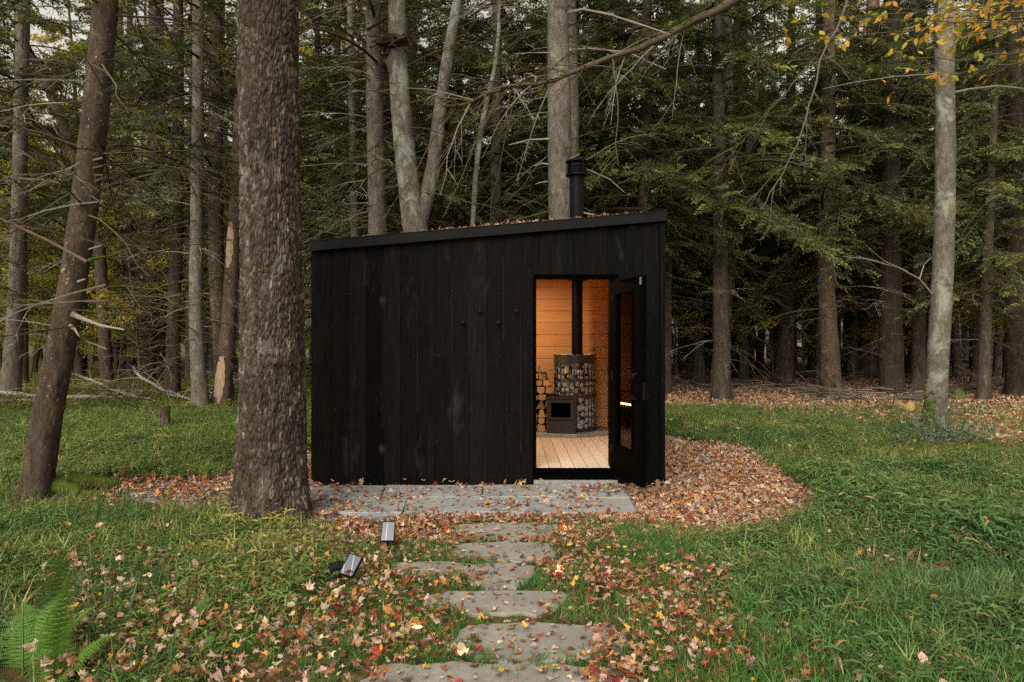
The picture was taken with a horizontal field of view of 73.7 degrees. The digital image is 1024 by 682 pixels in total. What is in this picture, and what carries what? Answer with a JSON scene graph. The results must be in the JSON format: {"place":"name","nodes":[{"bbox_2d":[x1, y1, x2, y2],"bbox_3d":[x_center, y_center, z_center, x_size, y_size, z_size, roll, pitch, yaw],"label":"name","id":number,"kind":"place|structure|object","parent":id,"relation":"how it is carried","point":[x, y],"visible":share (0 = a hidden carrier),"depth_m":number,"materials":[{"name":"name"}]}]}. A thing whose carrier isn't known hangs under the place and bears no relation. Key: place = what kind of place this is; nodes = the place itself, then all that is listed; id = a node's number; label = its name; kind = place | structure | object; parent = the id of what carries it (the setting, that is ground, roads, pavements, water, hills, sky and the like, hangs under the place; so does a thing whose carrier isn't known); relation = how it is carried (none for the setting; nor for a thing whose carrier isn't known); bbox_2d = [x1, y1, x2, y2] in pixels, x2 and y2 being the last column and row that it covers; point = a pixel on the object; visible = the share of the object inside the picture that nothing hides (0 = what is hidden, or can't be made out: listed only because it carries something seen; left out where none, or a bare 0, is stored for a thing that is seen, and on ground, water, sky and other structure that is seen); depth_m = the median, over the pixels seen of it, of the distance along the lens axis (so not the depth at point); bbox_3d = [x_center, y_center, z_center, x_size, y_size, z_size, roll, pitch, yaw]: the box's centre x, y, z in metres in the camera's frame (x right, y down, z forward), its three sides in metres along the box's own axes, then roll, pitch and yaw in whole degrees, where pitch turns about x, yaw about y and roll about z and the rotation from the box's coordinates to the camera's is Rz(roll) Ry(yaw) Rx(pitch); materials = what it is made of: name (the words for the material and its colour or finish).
{"place":"outdoors","nodes":[
{"label":"outdoors","id":0,"kind":"place"},
{"bbox_2d":[0,343,1023,681],"bbox_3d":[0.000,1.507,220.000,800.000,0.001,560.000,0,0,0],"label":"ground","id":1,"kind":"structure","parent":0,"point":[8,673],"depth_m":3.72,"materials":[{"name":"plant"}]},
{"bbox_2d":[0,30,46,314],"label":"hemlock tree","id":2,"kind":"object","parent":1,"relation":"on","point":[8,35],"visible":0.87,"depth_m":13.55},
{"bbox_2d":[0,1,73,334],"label":"hemlock tree","id":3,"kind":"object","parent":1,"relation":"on","point":[30,122],"visible":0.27,"depth_m":23.73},
{"bbox_2d":[0,243,83,380],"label":"sapling","id":4,"kind":"object","parent":1,"relation":"on","point":[51,285],"visible":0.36,"depth_m":23.96,"materials":[{"name":"green plant"}]},
{"bbox_2d":[15,546,77,638],"bbox_3d":[-2.336,1.267,3.345,0.219,0.486,0.331,0,0,0],"label":"fern","id":5,"kind":"object","parent":1,"relation":"on","point":[56,571],"visible":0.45,"depth_m":3.36,"materials":[{"name":"green plant"}]},
{"bbox_2d":[0,593,96,678],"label":"fern","id":6,"kind":"object","parent":1,"relation":"on","point":[23,636],"visible":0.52,"depth_m":3.15,"materials":[{"name":"green plant"}]},
{"bbox_2d":[3,48,114,387],"bbox_3d":[-14.665,-4.301,21.927,3.254,11.715,2.317,0,0,31],"label":"dead tree","id":7,"kind":"object","parent":1,"relation":"on","point":[100,269],"visible":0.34,"depth_m":21.86,"materials":[{"name":"brown plant"}]},
{"bbox_2d":[0,85,120,329],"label":"tree","id":8,"kind":"object","parent":1,"relation":"on","point":[31,262],"visible":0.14,"depth_m":25.80,"materials":[{"name":"green plant"}]},
{"bbox_2d":[0,66,121,374],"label":"broadleaf tree","id":9,"kind":"object","parent":1,"relation":"on","point":[36,362],"visible":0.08,"depth_m":28.23,"materials":[{"name":"green plant"}]},
{"bbox_2d":[25,574,111,681],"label":"fern","id":10,"kind":"object","parent":1,"relation":"on","point":[56,628],"visible":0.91,"depth_m":3.00,"materials":[{"name":"green plant"}]},
{"bbox_2d":[0,0,142,386],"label":"hemlock tree","id":11,"kind":"object","parent":1,"relation":"on","point":[68,118],"visible":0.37,"depth_m":21.45,"materials":[{"name":"plant"}]},
{"bbox_2d":[0,0,143,380],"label":"tree","id":12,"kind":"object","parent":1,"relation":"on","point":[79,363],"visible":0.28,"depth_m":24.85,"materials":[{"name":"green plant"}]},
{"bbox_2d":[0,0,146,397],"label":"hemlock tree","id":13,"kind":"object","parent":1,"relation":"on","point":[11,373],"visible":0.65,"depth_m":16.64,"materials":[{"name":"green plant"}]},
{"bbox_2d":[6,0,143,375],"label":"hemlock tree","id":14,"kind":"object","parent":1,"relation":"on","point":[63,163],"visible":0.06,"depth_m":27.93,"materials":[{"name":"green plant"}]},
{"bbox_2d":[28,244,163,363],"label":"sapling","id":15,"kind":"object","parent":1,"relation":"on","point":[88,337],"visible":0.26,"depth_m":24.28,"materials":[{"name":"green plant"}]},
{"bbox_2d":[33,367,158,398],"bbox_3d":[-11.603,1.114,19.225,2.169,1.108,10.489,0,0,-44],"label":"fallen branch","id":16,"kind":"object","parent":1,"relation":"on","point":[117,390],"visible":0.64,"depth_m":18.12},
{"bbox_2d":[0,0,209,369],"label":"tree","id":17,"kind":"object","parent":1,"relation":"on","point":[41,37],"visible":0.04,"depth_m":27.99,"materials":[{"name":"green plant"}]},
{"bbox_2d":[41,142,184,373],"bbox_3d":[-15.885,-3.315,27.716,5.050,9.716,3.945,0,0,-19],"label":"broadleaf tree","id":18,"kind":"object","parent":1,"relation":"on","point":[122,365],"visible":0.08,"depth_m":27.79,"materials":[{"name":"green plant"}]},
{"bbox_2d":[47,0,184,378],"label":"hemlock tree","id":19,"kind":"object","parent":1,"relation":"on","point":[130,228],"visible":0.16,"depth_m":26.43,"materials":[{"name":"green plant"}]},
{"bbox_2d":[49,141,184,372],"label":"broadleaf tree","id":20,"kind":"object","parent":1,"relation":"on","point":[116,356],"visible":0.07,"depth_m":30.25,"materials":[{"name":"green plant"}]},
{"bbox_2d":[46,181,188,382],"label":"sapling","id":21,"kind":"object","parent":1,"relation":"on","point":[104,296],"visible":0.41,"depth_m":22.47,"materials":[{"name":"green plant"}]},
{"bbox_2d":[76,277,162,382],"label":"sapling","id":22,"kind":"object","parent":1,"relation":"on","point":[115,283],"visible":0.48,"depth_m":23.51,"materials":[{"name":"green plant"}]},
{"bbox_2d":[54,0,237,382],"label":"hemlock tree","id":23,"kind":"object","parent":1,"relation":"on","point":[144,335],"visible":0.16,"depth_m":24.44,"materials":[{"name":"green plant"}]},
{"bbox_2d":[6,0,313,399],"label":"hemlock tree","id":24,"kind":"object","parent":1,"relation":"on","point":[173,384],"visible":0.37,"depth_m":16.39,"materials":[{"name":"green plant"}]},
{"bbox_2d":[105,0,228,376],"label":"hemlock tree","id":25,"kind":"object","parent":1,"relation":"on","point":[158,337],"visible":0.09,"depth_m":27.96,"materials":[{"name":"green plant"}]},
{"bbox_2d":[107,357,237,400],"bbox_3d":[-10.245,0.972,19.440,2.469,1.184,12.435,0,0,-37],"label":"fallen branch","id":26,"kind":"object","parent":1,"relation":"on","point":[140,376],"visible":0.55,"depth_m":17.42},
{"bbox_2d":[119,0,238,382],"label":"hemlock tree","id":27,"kind":"object","parent":1,"relation":"on","point":[187,347],"visible":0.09,"depth_m":23.38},
{"bbox_2d":[11,0,362,407],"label":"hemlock tree","id":28,"kind":"object","parent":1,"relation":"on","point":[199,381],"visible":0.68,"depth_m":14.46,"materials":[{"name":"green plant"}]},
{"bbox_2d":[153,39,239,406],"bbox_3d":[-6.370,-5.968,15.007,2.621,15.050,1.961,0,0,0],"label":"hemlock tree","id":29,"kind":"object","parent":1,"relation":"on","point":[222,385],"visible":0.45,"depth_m":14.83,"materials":[{"name":"brown plant"}]},
{"bbox_2d":[0,0,399,501],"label":"hemlock tree","id":30,"kind":"object","parent":1,"relation":"on","point":[40,460],"visible":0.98,"depth_m":6.45,"materials":[{"name":"green plant"}]},
{"bbox_2d":[112,0,310,400],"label":"hemlock tree","id":31,"kind":"object","parent":1,"relation":"on","point":[215,223],"visible":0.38,"depth_m":15.82,"materials":[{"name":"green plant"}]},
{"bbox_2d":[137,0,303,380],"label":"hemlock tree","id":32,"kind":"object","parent":1,"relation":"on","point":[210,362],"visible":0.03,"depth_m":25.56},
{"bbox_2d":[227,0,312,525],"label":"maple tree","id":33,"kind":"object","parent":1,"relation":"on","point":[270,464],"visible":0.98,"depth_m":5.53,"materials":[{"name":"brown plant"}]},
{"bbox_2d":[224,0,391,361],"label":"hemlock tree","id":34,"kind":"object","parent":1,"relation":"on","point":[345,111],"visible":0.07,"depth_m":19.80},
{"bbox_2d":[328,553,363,583],"bbox_3d":[-1.018,1.415,4.161,0.203,0.229,0.107,0,0,23],"label":"solar light","id":35,"kind":"object","parent":1,"relation":"on","point":[352,562],"visible":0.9,"depth_m":4.14,"materials":[{"name":"black plastic"}]},
{"bbox_2d":[203,0,493,369],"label":"hemlock tree","id":36,"kind":"object","parent":1,"relation":"on","point":[350,48],"visible":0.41,"depth_m":15.72,"materials":[{"name":"green plant"}]},
{"bbox_2d":[299,0,439,332],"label":"hemlock tree","id":37,"kind":"object","parent":1,"relation":"on","point":[336,149],"visible":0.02,"depth_m":22.68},
{"bbox_2d":[204,0,541,328],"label":"hemlock tree","id":38,"kind":"object","parent":1,"relation":"on","point":[375,211],"visible":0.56,"depth_m":13.29,"materials":[{"name":"green plant"}]},
{"bbox_2d":[301,0,502,344],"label":"hemlock tree","id":39,"kind":"object","parent":1,"relation":"on","point":[388,128],"visible":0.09,"depth_m":19.30,"materials":[{"name":"green plant"}]},
{"bbox_2d":[301,0,510,232],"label":"maple tree","id":40,"kind":"object","parent":1,"relation":"on","point":[416,207],"visible":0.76,"depth_m":12.27,"materials":[{"name":"grey plant"}]},
{"bbox_2d":[300,0,536,382],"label":"hemlock tree","id":41,"kind":"object","parent":1,"relation":"on","point":[446,188],"visible":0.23,"depth_m":17.13,"materials":[{"name":"plant"}]},
{"bbox_2d":[390,561,471,577],"bbox_3d":[-0.540,1.513,4.476,0.571,0.048,0.309,0,0,0],"label":"stepping stone","id":42,"kind":"object","parent":1,"relation":"on","point":[421,566],"visible":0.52,"depth_m":4.51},
{"bbox_2d":[341,0,547,237],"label":"hemlock tree","id":43,"kind":"object","parent":1,"relation":"on","point":[478,29],"visible":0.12,"depth_m":19.12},
{"bbox_2d":[96,434,814,532],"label":"gravel","id":44,"kind":"structure","parent":1,"relation":"on","point":[152,500],"depth_m":6.82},
{"bbox_2d":[309,485,384,497],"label":"paving slab","id":45,"kind":"structure","parent":44,"relation":"on","point":[372,490],"depth_m":6.68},
{"bbox_2d":[310,498,405,515],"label":"paving slab","id":46,"kind":"structure","parent":44,"relation":"on","point":[375,502],"depth_m":6.06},
{"bbox_2d":[381,485,482,499],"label":"paving slab","id":47,"kind":"structure","parent":44,"relation":"on","point":[436,492],"depth_m":6.66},
{"bbox_2d":[404,497,527,515],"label":"paving slab","id":48,"kind":"structure","parent":44,"relation":"on","point":[446,504],"depth_m":6.08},
{"bbox_2d":[310,158,667,487],"bbox_3d":[-0.234,-0.545,8.370,3.703,4.105,4.179,0,0,0],"label":"sauna cabin","id":49,"kind":"object","parent":44,"relation":"on","point":[431,350],"visible":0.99,"depth_m":7.08,"materials":[{"name":"black wood"}]},
{"bbox_2d":[536,426,607,437],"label":"hearth slab","id":50,"kind":"structure","parent":49,"relation":"on","point":[600,431],"depth_m":9.34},
{"bbox_2d":[546,280,595,433],"bbox_3d":[0.856,0.181,9.617,0.604,2.194,0.824,0,0,20],"label":"sauna stove","id":51,"kind":"object","parent":50,"relation":"on","point":[570,406],"visible":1,"depth_m":9.48,"materials":[{"name":"stone"}]},
{"bbox_2d":[611,275,648,487],"bbox_3d":[1.137,0.372,6.669,0.180,1.960,0.809,0,0,-12],"label":"door","id":52,"kind":"structure","parent":49,"relation":"in","point":[628,296],"depth_m":6.61,"materials":[{"name":"black paint"}]},
{"bbox_2d":[483,485,588,499],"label":"paving slab","id":53,"kind":"structure","parent":44,"relation":"on","point":[518,490],"depth_m":6.64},
{"bbox_2d":[528,498,635,515],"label":"paving slab","id":54,"kind":"structure","parent":44,"relation":"on","point":[624,504],"depth_m":6.11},
{"bbox_2d":[417,0,539,226],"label":"young tree","id":55,"kind":"object","parent":1,"relation":"on","point":[477,155],"visible":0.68,"depth_m":13.46,"materials":[{"name":"grey plant"}]},
{"bbox_2d":[393,0,589,224],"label":"hemlock tree","id":56,"kind":"object","parent":1,"relation":"on","point":[472,163],"visible":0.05,"depth_m":22.38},
{"bbox_2d":[423,590,567,617],"bbox_3d":[-0.092,1.513,3.898,0.842,0.048,0.380,0,0,0],"label":"stepping stone","id":57,"kind":"object","parent":1,"relation":"on","point":[487,599],"visible":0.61,"depth_m":3.90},
{"bbox_2d":[360,661,632,681],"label":"stepping stone","id":58,"kind":"object","parent":1,"relation":"on","point":[465,671],"visible":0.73,"depth_m":3.06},
{"bbox_2d":[384,0,612,228],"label":"hemlock tree","id":59,"kind":"object","parent":1,"relation":"on","point":[497,194],"visible":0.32,"depth_m":17.72,"materials":[{"name":"plant"}]},
{"bbox_2d":[466,561,536,590],"bbox_3d":[-0.069,1.513,4.364,0.467,0.048,0.526,0,0,0],"label":"stepping stone","id":60,"kind":"object","parent":1,"relation":"on","point":[507,573],"visible":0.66,"depth_m":4.35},
{"bbox_2d":[450,541,558,562],"bbox_3d":[-0.055,1.513,4.849,0.777,0.048,0.493,0,0,0],"label":"stepping stone","id":61,"kind":"object","parent":1,"relation":"on","point":[513,546],"visible":0.66,"depth_m":4.85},
{"bbox_2d":[455,522,558,541],"bbox_3d":[-0.053,1.513,5.341,0.896,0.048,0.560,0,0,0],"label":"stepping stone","id":62,"kind":"object","parent":1,"relation":"on","point":[510,527],"visible":0.49,"depth_m":5.39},
{"bbox_2d":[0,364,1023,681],"bbox_3d":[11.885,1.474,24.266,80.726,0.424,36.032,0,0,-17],"label":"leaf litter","id":63,"kind":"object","parent":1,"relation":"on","point":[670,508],"visible":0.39,"depth_m":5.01,"materials":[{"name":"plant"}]},
{"bbox_2d":[449,622,628,664],"bbox_3d":[0.162,1.513,3.399,0.972,0.048,0.472,0,0,0],"label":"stepping stone","id":64,"kind":"object","parent":1,"relation":"on","point":[573,635],"visible":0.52,"depth_m":3.40,"materials":[{"name":"stone"}]},
{"bbox_2d":[426,0,693,323],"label":"spruce tree","id":65,"kind":"object","parent":1,"relation":"on","point":[559,155],"visible":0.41,"depth_m":12.42,"materials":[{"name":"green plant"}]},
{"bbox_2d":[567,0,578,157],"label":"spruce tree","id":66,"kind":"object","parent":1,"relation":"on","point":[574,108],"visible":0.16,"depth_m":15.34,"materials":[{"name":"grey plant"}]},
{"bbox_2d":[457,0,708,297],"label":"hemlock tree","id":67,"kind":"object","parent":1,"relation":"on","point":[608,5],"visible":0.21,"depth_m":18.66,"materials":[{"name":"plant"}]},
{"bbox_2d":[371,0,813,378],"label":"hemlock tree","id":68,"kind":"object","parent":1,"relation":"on","point":[725,5],"visible":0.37,"depth_m":10.60,"materials":[{"name":"green plant"}]},
{"bbox_2d":[505,0,712,363],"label":"hemlock tree","id":69,"kind":"object","parent":1,"relation":"on","point":[594,146],"visible":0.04,"depth_m":23.02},
{"bbox_2d":[506,0,739,338],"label":"hemlock tree","id":70,"kind":"object","parent":1,"relation":"on","point":[624,115],"visible":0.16,"depth_m":20.44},
{"bbox_2d":[508,0,777,362],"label":"hemlock tree","id":71,"kind":"object","parent":1,"relation":"on","point":[646,203],"visible":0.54,"depth_m":17.08,"materials":[{"name":"green plant"}]},
{"bbox_2d":[600,0,764,393],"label":"hemlock tree","id":72,"kind":"object","parent":1,"relation":"on","point":[668,337],"visible":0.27,"depth_m":19.28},
{"bbox_2d":[672,234,712,381],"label":"sapling","id":73,"kind":"object","parent":1,"relation":"on","point":[684,248],"visible":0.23,"depth_m":22.84,"materials":[{"name":"green plant"}]},
{"bbox_2d":[609,0,777,385],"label":"hemlock tree","id":74,"kind":"object","parent":1,"relation":"on","point":[699,372],"visible":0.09,"depth_m":22.95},
{"bbox_2d":[651,11,753,379],"bbox_3d":[6.829,-5.972,25.802,5.031,15.059,5.240,0,0,21],"label":"hemlock tree","id":75,"kind":"object","parent":1,"relation":"on","point":[689,369],"visible":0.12,"depth_m":25.86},
{"bbox_2d":[632,2,773,371],"bbox_3d":[8.519,-7.795,33.053,7.858,18.720,7.948,0,0,11],"label":"hemlock tree","id":76,"kind":"object","parent":1,"relation":"on","point":[682,366],"visible":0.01,"depth_m":33.10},
{"bbox_2d":[672,376,779,397],"bbox_3d":[6.764,1.652,22.756,4.633,1.235,9.788,0,0,31],"label":"stick heap","id":77,"kind":"object","parent":1,"relation":"on","point":[689,382],"visible":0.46,"depth_m":21.19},
{"bbox_2d":[578,0,889,400],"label":"hemlock tree","id":78,"kind":"object","parent":1,"relation":"on","point":[721,385],"visible":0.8,"depth_m":17.16,"materials":[{"name":"plant"}]},
{"bbox_2d":[702,49,821,190],"bbox_3d":[5.122,-4.513,14.197,2.363,2.628,1.137,0,0,41],"label":"hanging branch","id":79,"kind":"object","parent":78,"relation":"hanging from","point":[774,103],"visible":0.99,"depth_m":14.38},
{"bbox_2d":[745,0,858,230],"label":"hanging branch","id":80,"kind":"object","parent":78,"relation":"hanging from","point":[826,45],"visible":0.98,"depth_m":13.02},
{"bbox_2d":[630,0,847,388],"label":"hemlock tree","id":81,"kind":"object","parent":1,"relation":"on","point":[730,92],"visible":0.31,"depth_m":20.58,"materials":[{"name":"green plant"}]},
{"bbox_2d":[731,4,763,312],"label":"young tree","id":82,"kind":"object","parent":1,"relation":"on","point":[748,142],"visible":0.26,"depth_m":20.93,"materials":[{"name":"brown plant"}]},
{"bbox_2d":[687,201,816,382],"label":"sapling","id":83,"kind":"object","parent":1,"relation":"on","point":[762,325],"visible":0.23,"depth_m":22.43,"materials":[{"name":"green plant"}]},
{"bbox_2d":[673,3,840,382],"bbox_3d":[7.948,-5.626,24.162,6.026,14.356,6.096,0,0,1],"label":"hemlock tree","id":84,"kind":"object","parent":1,"relation":"on","point":[743,373],"visible":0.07,"depth_m":23.87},
{"bbox_2d":[749,66,813,376],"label":"hemlock tree","id":85,"kind":"object","parent":1,"relation":"on","point":[758,365],"visible":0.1,"depth_m":27.99,"materials":[{"name":"green plant"}]},
{"bbox_2d":[754,267,849,381],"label":"sapling","id":86,"kind":"object","parent":1,"relation":"on","point":[805,315],"visible":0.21,"depth_m":24.02,"materials":[{"name":"green plant"}]},
{"bbox_2d":[694,0,912,388],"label":"hemlock tree","id":87,"kind":"object","parent":1,"relation":"on","point":[784,366],"visible":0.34,"depth_m":21.42,"materials":[{"name":"green plant"}]},
{"bbox_2d":[735,0,934,385],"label":"hemlock tree","id":88,"kind":"object","parent":1,"relation":"on","point":[817,355],"visible":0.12,"depth_m":22.67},
{"bbox_2d":[727,0,975,395],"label":"hemlock tree","id":89,"kind":"object","parent":1,"relation":"on","point":[829,344],"visible":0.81,"depth_m":18.06,"materials":[{"name":"green plant"}]},
{"bbox_2d":[775,9,963,380],"bbox_3d":[12.841,-5.432,25.255,6.104,13.978,6.250,0,0,9],"label":"hemlock tree","id":90,"kind":"object","parent":1,"relation":"on","point":[851,356],"visible":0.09,"depth_m":25.08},
{"bbox_2d":[768,363,973,409],"bbox_3d":[9.872,1.215,18.450,5.082,1.641,9.272,0,0,41],"label":"stick heap","id":91,"kind":"object","parent":1,"relation":"on","point":[914,397],"visible":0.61,"depth_m":17.43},
{"bbox_2d":[761,0,1005,378],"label":"broadleaf tree","id":92,"kind":"object","parent":1,"relation":"on","point":[957,371],"visible":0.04,"depth_m":26.68,"materials":[{"name":"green plant"}]},
{"bbox_2d":[796,0,970,373],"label":"hemlock tree","id":93,"kind":"object","parent":1,"relation":"on","point":[863,343],"visible":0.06,"depth_m":27.82,"materials":[{"name":"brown plant"}]},
{"bbox_2d":[760,0,1023,395],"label":"hemlock tree","id":94,"kind":"object","parent":1,"relation":"on","point":[891,373],"visible":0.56,"depth_m":18.80,"materials":[{"name":"green plant"}]},
{"bbox_2d":[836,236,969,384],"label":"sapling","id":95,"kind":"object","parent":1,"relation":"on","point":[875,323],"visible":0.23,"depth_m":22.65,"materials":[{"name":"green plant"}]},
{"bbox_2d":[783,0,1023,103],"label":"beech tree","id":96,"kind":"object","parent":1,"relation":"on","point":[986,9],"visible":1,"depth_m":5.87,"materials":[{"name":"yellow plant"}]},
{"bbox_2d":[806,3,1001,372],"bbox_3d":[16.768,-9.468,28.896,7.432,22.050,7.518,0,0,-23],"label":"hemlock tree","id":97,"kind":"object","parent":1,"relation":"on","point":[907,362],"visible":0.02,"depth_m":28.51,"materials":[{"name":"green plant"}]},
{"bbox_2d":[791,0,1023,390],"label":"hemlock tree","id":98,"kind":"object","parent":1,"relation":"on","point":[918,361],"visible":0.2,"depth_m":20.42,"materials":[{"name":"plant"}]},
{"bbox_2d":[814,0,1004,369],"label":"hemlock tree","id":99,"kind":"object","parent":1,"relation":"on","point":[903,151],"visible":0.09,"depth_m":22.89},
{"bbox_2d":[824,0,1023,430],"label":"beech tree","id":100,"kind":"object","parent":1,"relation":"on","point":[936,386],"visible":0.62,"depth_m":10.72,"materials":[{"name":"grey plant"}]},
{"bbox_2d":[882,398,995,446],"bbox_3d":[5.977,1.149,9.528,1.512,0.724,0.766,0,0,0],"label":"shrub","id":101,"kind":"object","parent":1,"relation":"on","point":[937,435],"visible":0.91,"depth_m":9.56,"materials":[{"name":"leaves"},{"name":"twig"}]},
{"bbox_2d":[902,0,1005,381],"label":"hemlock tree","id":102,"kind":"object","parent":1,"relation":"on","point":[974,352],"visible":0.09,"depth_m":23.37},
{"bbox_2d":[884,0,1023,400],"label":"hemlock tree","id":103,"kind":"object","parent":1,"relation":"on","point":[988,264],"visible":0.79,"depth_m":17.01,"materials":[{"name":"plant"}]},
{"bbox_2d":[896,0,1023,397],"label":"hemlock tree","id":104,"kind":"object","parent":1,"relation":"on","point":[1014,377],"visible":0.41,"depth_m":18.31,"materials":[{"name":"green plant"}]},
{"bbox_2d":[957,103,1002,376],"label":"hemlock tree","id":105,"kind":"object","parent":1,"relation":"on","point":[997,367],"visible":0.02,"depth_m":27.78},
{"bbox_2d":[954,7,1023,361],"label":"hemlock tree","id":106,"kind":"object","parent":1,"relation":"on","point":[971,268],"visible":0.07,"depth_m":21.06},
{"bbox_2d":[0,0,1023,342],"label":"sky","id":107,"kind":"structure","parent":0,"point":[42,11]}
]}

